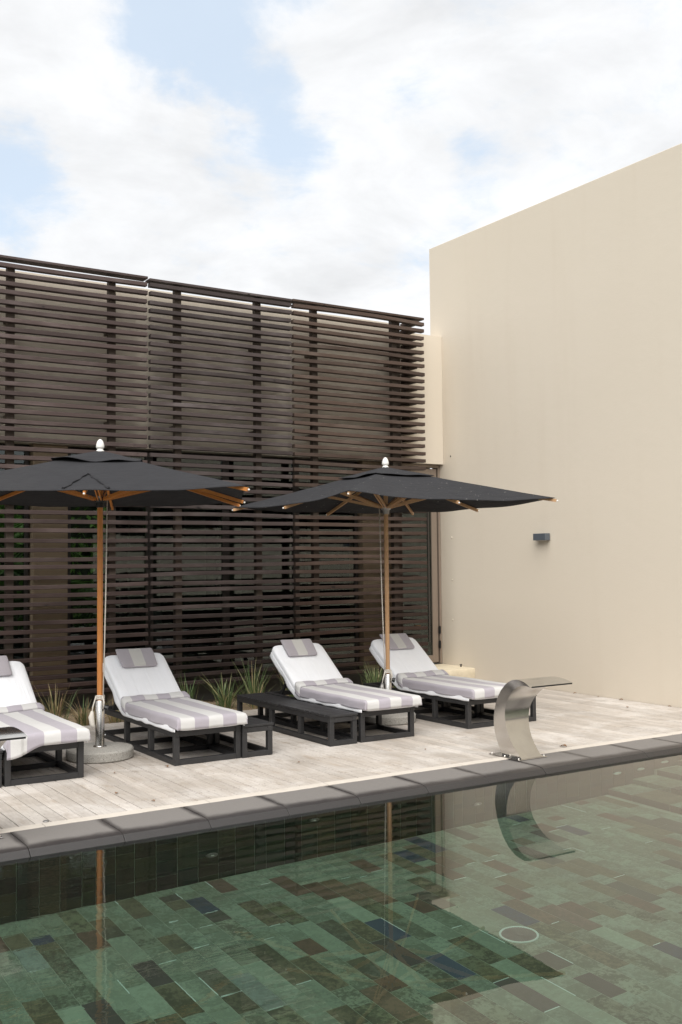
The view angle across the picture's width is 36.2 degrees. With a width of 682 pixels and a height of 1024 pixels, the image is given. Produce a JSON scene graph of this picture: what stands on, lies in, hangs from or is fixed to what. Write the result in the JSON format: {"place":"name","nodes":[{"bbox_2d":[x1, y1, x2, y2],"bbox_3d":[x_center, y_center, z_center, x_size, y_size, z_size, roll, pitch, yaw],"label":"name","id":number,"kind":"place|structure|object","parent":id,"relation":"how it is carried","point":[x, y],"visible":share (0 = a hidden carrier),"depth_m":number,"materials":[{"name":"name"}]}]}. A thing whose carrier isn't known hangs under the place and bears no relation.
{"place":"outdoors","nodes":[
{"label":"outdoors","id":0,"kind":"place"},
{"bbox_2d":[0,562,22,629],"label":"palm","id":1,"kind":"object","parent":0,"point":[15,574],"visible":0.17,"depth_m":15.80,"materials":[{"name":"green plant"}]},
{"bbox_2d":[0,509,91,629],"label":"palm","id":2,"kind":"object","parent":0,"point":[18,534],"visible":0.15,"depth_m":17.11,"materials":[{"name":"green plant"}]},
{"bbox_2d":[1,572,106,629],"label":"palm","id":3,"kind":"object","parent":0,"point":[78,590],"visible":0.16,"depth_m":16.34,"materials":[{"name":"green plant"}]},
{"bbox_2d":[51,685,393,725],"bbox_3d":[-3.472,2.379,11.708,10.850,0.075,1.550,1,-3,-33],"label":"planting bed","id":4,"kind":"object","parent":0,"point":[106,719],"visible":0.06,"depth_m":12.57,"materials":[{"name":"soil"}]},
{"bbox_2d":[34,682,82,719],"bbox_3d":[-3.164,2.097,11.420,0.656,0.531,0.680,0,-3,-19],"label":"grass clump","id":5,"kind":"object","parent":4,"relation":"on","point":[53,711],"visible":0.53,"depth_m":11.39,"materials":[{"name":"green plant"}]},
{"bbox_2d":[62,697,107,725],"bbox_3d":[-2.863,2.188,11.522,0.586,0.354,0.831,-1,-3,2],"label":"grass clump","id":6,"kind":"object","parent":4,"relation":"on","point":[82,716],"visible":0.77,"depth_m":11.47,"materials":[{"name":"green plant"}]},
{"bbox_2d":[105,702,120,723],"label":"grass clump","id":7,"kind":"object","parent":4,"relation":"on","point":[114,719],"visible":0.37,"depth_m":11.76,"materials":[{"name":"green plant"}]},
{"bbox_2d":[175,674,202,699],"bbox_3d":[-1.882,2.181,12.653,0.393,0.453,0.471,1,-3,-33],"label":"grass clump","id":8,"kind":"object","parent":4,"relation":"on","point":[188,692],"visible":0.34,"depth_m":12.70,"materials":[{"name":"green plant"}]},
{"bbox_2d":[202,674,258,708],"bbox_3d":[-1.394,2.188,12.805,0.796,0.445,0.716,1,-3,-33],"label":"grass clump","id":9,"kind":"object","parent":4,"relation":"on","point":[224,702],"visible":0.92,"depth_m":12.74,"materials":[{"name":"green plant"}]},
{"bbox_2d":[232,660,273,693],"bbox_3d":[-1.076,2.119,13.140,0.619,0.606,0.544,0,-3,-6],"label":"grass clump","id":10,"kind":"object","parent":4,"relation":"on","point":[254,686],"visible":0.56,"depth_m":13.14,"materials":[{"name":"green plant"}]},
{"bbox_2d":[244,682,280,708],"bbox_3d":[-1.012,2.236,12.664,0.757,0.328,0.567,1,-3,-33],"label":"grass clump","id":11,"kind":"object","parent":4,"relation":"on","point":[253,706],"visible":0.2,"depth_m":12.66,"materials":[{"name":"green plant"}]},
{"bbox_2d":[275,672,293,696],"bbox_3d":[-0.604,2.184,13.386,0.510,0.490,0.584,-1,-3,15],"label":"grass clump","id":12,"kind":"object","parent":4,"relation":"on","point":[292,695],"visible":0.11,"depth_m":13.34,"materials":[{"name":"green plant"}]},
{"bbox_2d":[353,660,382,684],"bbox_3d":[0.449,2.215,14.012,0.582,0.466,0.672,-2,-3,32],"label":"grass clump","id":13,"kind":"object","parent":4,"relation":"on","point":[374,678],"visible":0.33,"depth_m":14.03,"materials":[{"name":"green plant"}]},
{"bbox_2d":[0,752,681,1023],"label":"pool water","id":14,"kind":"structure","parent":0,"point":[553,898],"depth_m":5.29,"materials":[{"name":"green liquid"}]},
{"bbox_2d":[0,689,681,828],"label":"deck","id":15,"kind":"structure","parent":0,"point":[138,780],"depth_m":9.17,"materials":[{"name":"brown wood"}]},
{"bbox_2d":[0,749,2,787],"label":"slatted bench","id":16,"kind":"object","parent":15,"relation":"on","point":[1,751],"visible":1,"depth_m":8.17,"materials":[{"name":"black wood"}]},
{"bbox_2d":[0,661,87,786],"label":"sun lounger","id":17,"kind":"object","parent":15,"relation":"on","point":[16,688],"visible":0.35,"depth_m":8.90,"materials":[{"name":"black wood"}]},
{"bbox_2d":[0,656,11,676],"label":"pillow","id":18,"kind":"object","parent":17,"relation":"on","point":[5,669],"visible":1,"depth_m":9.81,"materials":[{"name":"grey fabric"}]},
{"bbox_2d":[0,703,89,759],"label":"striped towel","id":19,"kind":"object","parent":17,"relation":"on","point":[37,724],"visible":0.94,"depth_m":8.45,"materials":[{"name":"white fabric"}]},
{"bbox_2d":[0,439,249,763],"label":"parasol","id":20,"kind":"object","parent":15,"relation":"on","point":[99,478],"visible":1,"depth_m":9.21,"materials":[{"name":"fabric"}]},
{"bbox_2d":[104,653,244,765],"bbox_3d":[-1.659,1.818,9.916,0.681,0.819,2.017,1,-3,-33],"label":"sun lounger","id":21,"kind":"object","parent":15,"relation":"on","point":[159,678],"visible":0.56,"depth_m":10.06,"materials":[{"name":"white fabric"}]},
{"bbox_2d":[115,648,156,667],"bbox_3d":[-2.066,1.477,10.565,0.394,0.178,0.232,1,-3,-33],"label":"headrest cushion","id":22,"kind":"object","parent":21,"relation":"on","point":[136,658],"visible":1,"depth_m":10.54,"materials":[{"name":"grey fabric"}]},
{"bbox_2d":[121,691,247,730],"bbox_3d":[-1.467,1.821,9.614,0.700,0.164,1.343,1,-3,-33],"label":"striped towel","id":23,"kind":"object","parent":21,"relation":"on","point":[179,710],"visible":1,"depth_m":9.39,"materials":[{"name":"white fabric"}]},
{"bbox_2d":[191,716,273,757],"bbox_3d":[-1.266,2.091,10.176,0.324,0.290,1.939,1,-3,-33],"label":"slatted bench","id":24,"kind":"object","parent":15,"relation":"on","point":[255,725],"visible":0.3,"depth_m":9.43,"materials":[{"name":"black wood"}]},
{"bbox_2d":[237,693,357,746],"bbox_3d":[-0.492,2.108,10.706,0.324,0.290,1.939,1,-3,-33],"label":"slatted bench","id":25,"kind":"object","parent":15,"relation":"on","point":[323,715],"visible":0.95,"depth_m":10.41,"materials":[{"name":"black wood"}]},
{"bbox_2d":[265,643,417,742],"bbox_3d":[-0.040,1.851,10.967,0.681,0.819,2.017,1,-3,-33],"label":"sun lounger","id":26,"kind":"object","parent":15,"relation":"on","point":[320,665],"visible":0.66,"depth_m":11.20,"materials":[{"name":"white fabric"}]},
{"bbox_2d":[280,639,316,656],"bbox_3d":[-0.462,1.510,11.605,0.400,0.177,0.232,1,-3,-33],"label":"headrest cushion","id":27,"kind":"object","parent":26,"relation":"on","point":[298,647],"visible":1,"depth_m":11.58,"materials":[{"name":"grey fabric"}]},
{"bbox_2d":[295,678,421,710],"bbox_3d":[0.152,1.852,10.664,0.710,0.162,1.343,1,-3,-33],"label":"striped towel","id":28,"kind":"object","parent":26,"relation":"on","point":[346,692],"visible":1,"depth_m":10.45,"materials":[{"name":"white fabric"}]},
{"bbox_2d":[232,457,557,725],"bbox_3d":[0.500,0.836,11.377,2.500,2.874,2.814,1,-3,-29],"label":"parasol","id":29,"kind":"object","parent":15,"relation":"on","point":[385,490],"visible":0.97,"depth_m":11.28,"materials":[{"name":"fabric"}]},
{"bbox_2d":[363,637,497,728],"bbox_3d":[1.077,1.874,11.702,0.681,0.819,2.017,1,-3,-33],"label":"sun lounger","id":30,"kind":"object","parent":15,"relation":"on","point":[416,659],"visible":0.54,"depth_m":11.84,"materials":[{"name":"white fabric"}]},
{"bbox_2d":[379,633,414,649],"bbox_3d":[0.670,1.533,12.351,0.383,0.178,0.232,1,-3,-33],"label":"headrest cushion","id":31,"kind":"object","parent":30,"relation":"on","point":[400,641],"visible":0.79,"depth_m":12.33,"materials":[{"name":"grey fabric"}]},
{"bbox_2d":[396,669,506,699],"bbox_3d":[1.268,1.876,11.399,0.700,0.167,1.343,1,-3,-33],"label":"striped towel","id":32,"kind":"object","parent":30,"relation":"on","point":[442,681],"visible":0.96,"depth_m":11.29,"materials":[{"name":"white fabric"}]},
{"bbox_2d":[434,664,474,677],"bbox_3d":[1.311,2.374,15.263,1.057,0.187,0.764,1,-3,-33],"label":"door step","id":33,"kind":"object","parent":15,"relation":"on","point":[458,671],"depth_m":15.17,"materials":[{"name":"stone"}]},
{"bbox_2d":[422,695,536,721],"bbox_3d":[1.460,2.148,11.979,0.324,0.290,1.939,1,-3,-33],"label":"slatted bench","id":34,"kind":"object","parent":15,"relation":"on","point":[532,716],"visible":0.12,"depth_m":11.81,"materials":[{"name":"black wood"}]},
{"bbox_2d":[0,0,681,468],"label":"sky","id":35,"kind":"structure","parent":0,"point":[320,151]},
{"label":"ground","id":36,"kind":"structure","parent":0,"visible":0},
{"bbox_2d":[0,505,106,630],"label":"garden hedge","id":37,"kind":"object","parent":36,"relation":"on","point":[81,545],"visible":0.02,"depth_m":19.73,"materials":[{"name":"green plant"}]},
{"bbox_2d":[0,268,442,711],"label":"spa building","id":38,"kind":"structure","parent":36,"relation":"on","point":[431,348],"depth_m":14.84,"materials":[{"name":"beige paint"}]},
{"bbox_2d":[0,443,28,674],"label":"window frame","id":39,"kind":"structure","parent":38,"relation":"in","point":[26,462],"depth_m":12.65,"materials":[{"name":"brown metal"}]},
{"bbox_2d":[0,255,148,705],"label":"slat screen","id":40,"kind":"object","parent":38,"relation":"attached to","point":[9,320],"visible":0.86,"depth_m":12.47,"materials":[{"name":"brown wood"}]},
{"bbox_2d":[67,447,149,689],"bbox_3d":[-2.952,0.710,13.229,1.090,3.025,0.060,1,-3,-33],"label":"window frame","id":41,"kind":"structure","parent":38,"relation":"in","point":[146,509],"depth_m":13.44,"materials":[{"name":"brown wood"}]},
{"bbox_2d":[149,451,226,680],"bbox_3d":[-2.030,0.728,13.820,1.100,3.025,0.060,1,-3,-33],"label":"window frame","id":42,"kind":"structure","parent":38,"relation":"in","point":[223,527],"depth_m":14.01,"materials":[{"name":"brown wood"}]},
{"bbox_2d":[145,278,293,692],"bbox_3d":[-1.598,-0.138,13.691,2.063,5.575,0.324,1,-3,-33],"label":"slat screen","id":43,"kind":"object","parent":38,"relation":"attached to","point":[176,339],"visible":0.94,"depth_m":13.55,"materials":[{"name":"brown wood"}]},
{"bbox_2d":[226,455,296,676],"bbox_3d":[-1.103,0.747,14.412,1.100,3.025,0.060,1,-3,-33],"label":"window frame","id":44,"kind":"structure","parent":38,"relation":"in","point":[293,489],"depth_m":14.39,"materials":[{"name":"brown metal"}]},
{"bbox_2d":[296,459,358,670],"bbox_3d":[-0.202,0.765,14.989,1.040,3.025,0.060,1,-3,-33],"label":"window frame","id":45,"kind":"structure","parent":38,"relation":"in","point":[355,529],"depth_m":15.17,"materials":[{"name":"brown metal"}]},
{"bbox_2d":[289,299,427,686],"bbox_3d":[0.230,-0.104,14.860,2.243,5.580,0.324,1,-3,-33],"label":"slat screen","id":46,"kind":"object","parent":38,"relation":"attached to","point":[397,399],"visible":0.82,"depth_m":14.70,"materials":[{"name":"brown wood"}]},
{"bbox_2d":[390,463,441,662],"bbox_3d":[1.123,0.786,15.719,0.929,3.025,0.099,1,-3,-33],"label":"door frame","id":47,"kind":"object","parent":38,"relation":"attached to","point":[434,585],"depth_m":15.89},
{"bbox_2d":[390,469,438,662],"bbox_3d":[1.107,0.806,15.724,0.838,2.945,0.050,1,-3,-33],"label":"door leaf","id":48,"kind":"structure","parent":47,"relation":"in","point":[432,563],"depth_m":15.88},
{"bbox_2d":[429,143,681,707],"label":"side building","id":49,"kind":"structure","parent":36,"relation":"on","point":[556,324],"depth_m":13.67,"materials":[{"name":"beige paint"}]},
{"bbox_2d":[533,533,549,540],"bbox_3d":[2.703,0.336,14.043,0.100,0.095,0.236,1,-3,-33],"label":"wall lamp","id":50,"kind":"object","parent":49,"relation":"attached to","point":[540,536],"visible":1,"depth_m":13.98,"materials":[{"name":"grey metal"}]},
{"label":"pool shell","id":51,"kind":"structure","parent":36,"relation":"in","visible":0},
{"bbox_2d":[0,734,681,861],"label":"pool coping","id":52,"kind":"object","parent":51,"relation":"on","point":[14,845],"visible":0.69,"depth_m":7.65,"materials":[{"name":"grey stone"}]},
{"bbox_2d":[0,726,27,837],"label":"water spout","id":53,"kind":"object","parent":52,"relation":"on","point":[10,733],"visible":1,"depth_m":6.52,"materials":[{"name":"metal"}]},
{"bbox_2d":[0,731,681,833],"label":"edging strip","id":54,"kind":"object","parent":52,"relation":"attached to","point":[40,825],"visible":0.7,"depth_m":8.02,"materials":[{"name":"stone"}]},
{"bbox_2d":[489,676,571,760],"bbox_3d":[1.633,1.804,9.167,0.502,0.706,0.650,1,-3,-33],"label":"water spout","id":55,"kind":"object","parent":52,"relation":"on","point":[515,698],"visible":1,"depth_m":9.20,"materials":[{"name":"metal"}]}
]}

